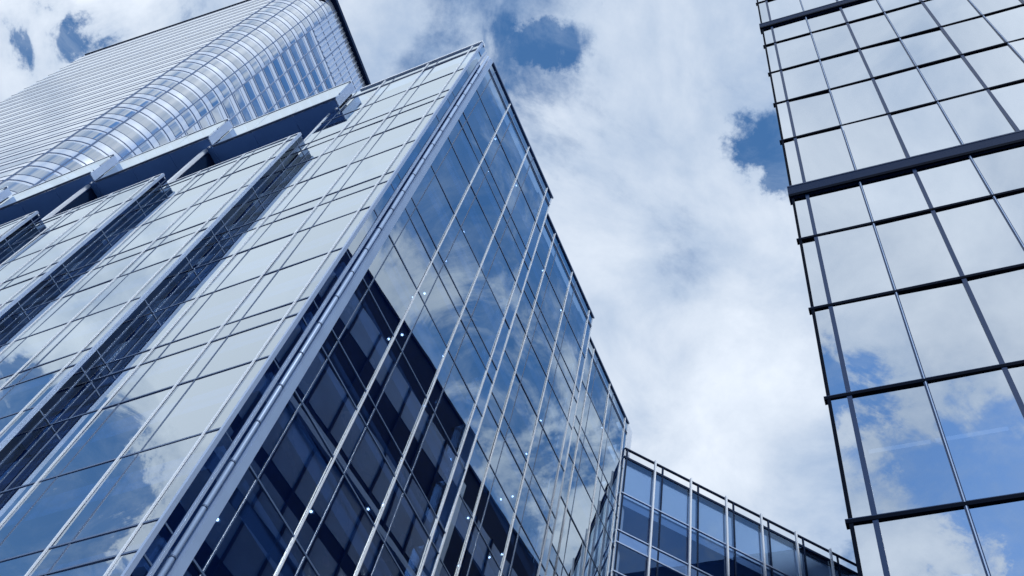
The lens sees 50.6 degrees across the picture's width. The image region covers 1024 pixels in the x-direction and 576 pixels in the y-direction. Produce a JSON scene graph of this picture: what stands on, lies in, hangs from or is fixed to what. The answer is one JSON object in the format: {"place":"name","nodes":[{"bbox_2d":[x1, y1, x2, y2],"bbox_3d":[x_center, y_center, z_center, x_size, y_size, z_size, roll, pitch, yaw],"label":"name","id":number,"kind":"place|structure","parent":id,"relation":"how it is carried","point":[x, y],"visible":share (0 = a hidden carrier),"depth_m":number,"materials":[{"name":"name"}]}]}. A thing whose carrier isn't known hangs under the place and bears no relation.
{"place":"outdoors","nodes":[
{"label":"outdoors","id":0,"kind":"place"},
{"bbox_2d":[0,0,370,197],"bbox_3d":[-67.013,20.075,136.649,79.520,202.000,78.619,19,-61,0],"label":"tower","id":1,"kind":"structure","parent":0,"point":[239,63],"depth_m":166.85,"materials":[{"name":"glass"}]},
{"bbox_2d":[0,182,30,191],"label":"ribbon window","id":2,"kind":"structure","parent":1,"relation":"in","point":[14,186],"depth_m":118.38,"materials":[{"name":"blue glass"}]},
{"bbox_2d":[0,168,57,185],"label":"ribbon window","id":3,"kind":"structure","parent":1,"relation":"in","point":[39,173],"depth_m":122.02,"materials":[{"name":"blue glass"}]},
{"bbox_2d":[0,154,86,177],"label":"ribbon window","id":4,"kind":"structure","parent":1,"relation":"in","point":[72,165],"depth_m":125.80,"materials":[{"name":"blue glass"}]},
{"bbox_2d":[0,142,108,165],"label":"ribbon window","id":5,"kind":"structure","parent":1,"relation":"in","point":[92,153],"depth_m":129.57,"materials":[{"name":"blue glass"}]},
{"bbox_2d":[0,130,136,168],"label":"ribbon window","id":6,"kind":"structure","parent":1,"relation":"in","point":[112,143],"depth_m":133.36,"materials":[{"name":"blue glass"}]},
{"bbox_2d":[0,119,150,151],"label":"ribbon window","id":7,"kind":"structure","parent":1,"relation":"in","point":[134,136],"depth_m":137.12,"materials":[{"name":"blue glass"}]},
{"bbox_2d":[0,108,167,144],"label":"ribbon window","id":8,"kind":"structure","parent":1,"relation":"in","point":[160,137],"depth_m":140.89,"materials":[{"name":"blue glass"}]},
{"bbox_2d":[0,98,181,139],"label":"ribbon window","id":9,"kind":"structure","parent":1,"relation":"in","point":[154,108],"depth_m":144.62,"materials":[{"name":"blue glass"}]},
{"bbox_2d":[0,89,194,134],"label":"ribbon window","id":10,"kind":"structure","parent":1,"relation":"in","point":[175,103],"depth_m":148.33,"materials":[{"name":"blue glass"}]},
{"bbox_2d":[0,80,206,130],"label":"ribbon window","id":11,"kind":"structure","parent":1,"relation":"in","point":[200,107],"depth_m":152.07,"materials":[{"name":"blue glass"}]},
{"bbox_2d":[0,71,218,125],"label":"ribbon window","id":12,"kind":"structure","parent":1,"relation":"in","point":[213,100],"depth_m":155.85,"materials":[{"name":"blue glass"}]},
{"bbox_2d":[0,63,229,121],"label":"ribbon window","id":13,"kind":"structure","parent":1,"relation":"in","point":[209,74],"depth_m":159.65,"materials":[{"name":"blue glass"}]},
{"bbox_2d":[0,55,240,117],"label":"ribbon window","id":14,"kind":"structure","parent":1,"relation":"in","point":[222,67],"depth_m":163.41,"materials":[{"name":"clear glass"}]},
{"bbox_2d":[0,47,250,113],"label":"ribbon window","id":15,"kind":"structure","parent":1,"relation":"in","point":[236,62],"depth_m":167.18,"materials":[{"name":"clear glass"}]},
{"bbox_2d":[0,40,259,110],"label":"ribbon window","id":16,"kind":"structure","parent":1,"relation":"in","point":[242,51],"depth_m":171.02,"materials":[{"name":"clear glass"}]},
{"bbox_2d":[0,33,269,107],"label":"ribbon window","id":17,"kind":"structure","parent":1,"relation":"in","point":[265,59],"depth_m":174.93,"materials":[{"name":"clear glass"}]},
{"bbox_2d":[0,27,278,103],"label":"ribbon window","id":18,"kind":"structure","parent":1,"relation":"in","point":[255,33],"depth_m":178.82,"materials":[{"name":"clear glass"}]},
{"bbox_2d":[5,20,286,99],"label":"ribbon window","id":19,"kind":"structure","parent":1,"relation":"in","point":[265,27],"depth_m":182.54,"materials":[{"name":"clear glass"}]},
{"bbox_2d":[17,14,294,92],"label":"ribbon window","id":20,"kind":"structure","parent":1,"relation":"in","point":[276,22],"depth_m":186.33,"materials":[{"name":"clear glass"}]},
{"bbox_2d":[30,8,302,85],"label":"ribbon window","id":21,"kind":"structure","parent":1,"relation":"in","point":[286,17],"depth_m":190.02,"materials":[{"name":"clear glass"}]},
{"bbox_2d":[43,3,310,78],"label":"ribbon window","id":22,"kind":"structure","parent":1,"relation":"in","point":[289,8],"depth_m":193.68,"materials":[{"name":"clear glass"}]},
{"bbox_2d":[53,0,317,72],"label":"ribbon window","id":23,"kind":"structure","parent":1,"relation":"in","point":[308,11],"depth_m":198.93,"materials":[{"name":"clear glass"}]},
{"bbox_2d":[66,0,324,65],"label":"ribbon window","id":24,"kind":"structure","parent":1,"relation":"in","point":[311,2],"depth_m":203.27,"materials":[{"name":"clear glass"}]},
{"bbox_2d":[77,0,331,59],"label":"ribbon window","id":25,"kind":"structure","parent":1,"relation":"in","point":[326,5],"depth_m":208.27,"materials":[{"name":"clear glass"}]},
{"bbox_2d":[179,32,336,137],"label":"window","id":26,"kind":"structure","parent":1,"relation":"in","point":[215,112],"depth_m":176.30,"materials":[{"name":"blue glass"}]},
{"bbox_2d":[0,40,631,575],"bbox_3d":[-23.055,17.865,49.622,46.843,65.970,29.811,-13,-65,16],"label":"office building","id":27,"kind":"structure","parent":0,"point":[344,332],"depth_m":45.00,"materials":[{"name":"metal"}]},
{"bbox_2d":[0,0,857,572],"label":"sky","id":28,"kind":"structure","parent":0,"point":[651,127],"materials":[{"name":"white"}]},
{"label":"ground","id":29,"kind":"structure","parent":0,"visible":0},
{"bbox_2d":[612,447,857,575],"bbox_3d":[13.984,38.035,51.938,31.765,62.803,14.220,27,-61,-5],"label":"wing building","id":30,"kind":"structure","parent":29,"relation":"on","point":[671,527],"depth_m":71.68,"materials":[{"name":"blue glass"}]},
{"bbox_2d":[756,0,1023,575],"bbox_3d":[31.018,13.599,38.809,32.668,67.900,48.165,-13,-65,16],"label":"mirror building","id":31,"kind":"structure","parent":29,"relation":"on","point":[901,125],"depth_m":26.77,"materials":[{"name":"blue glass"}]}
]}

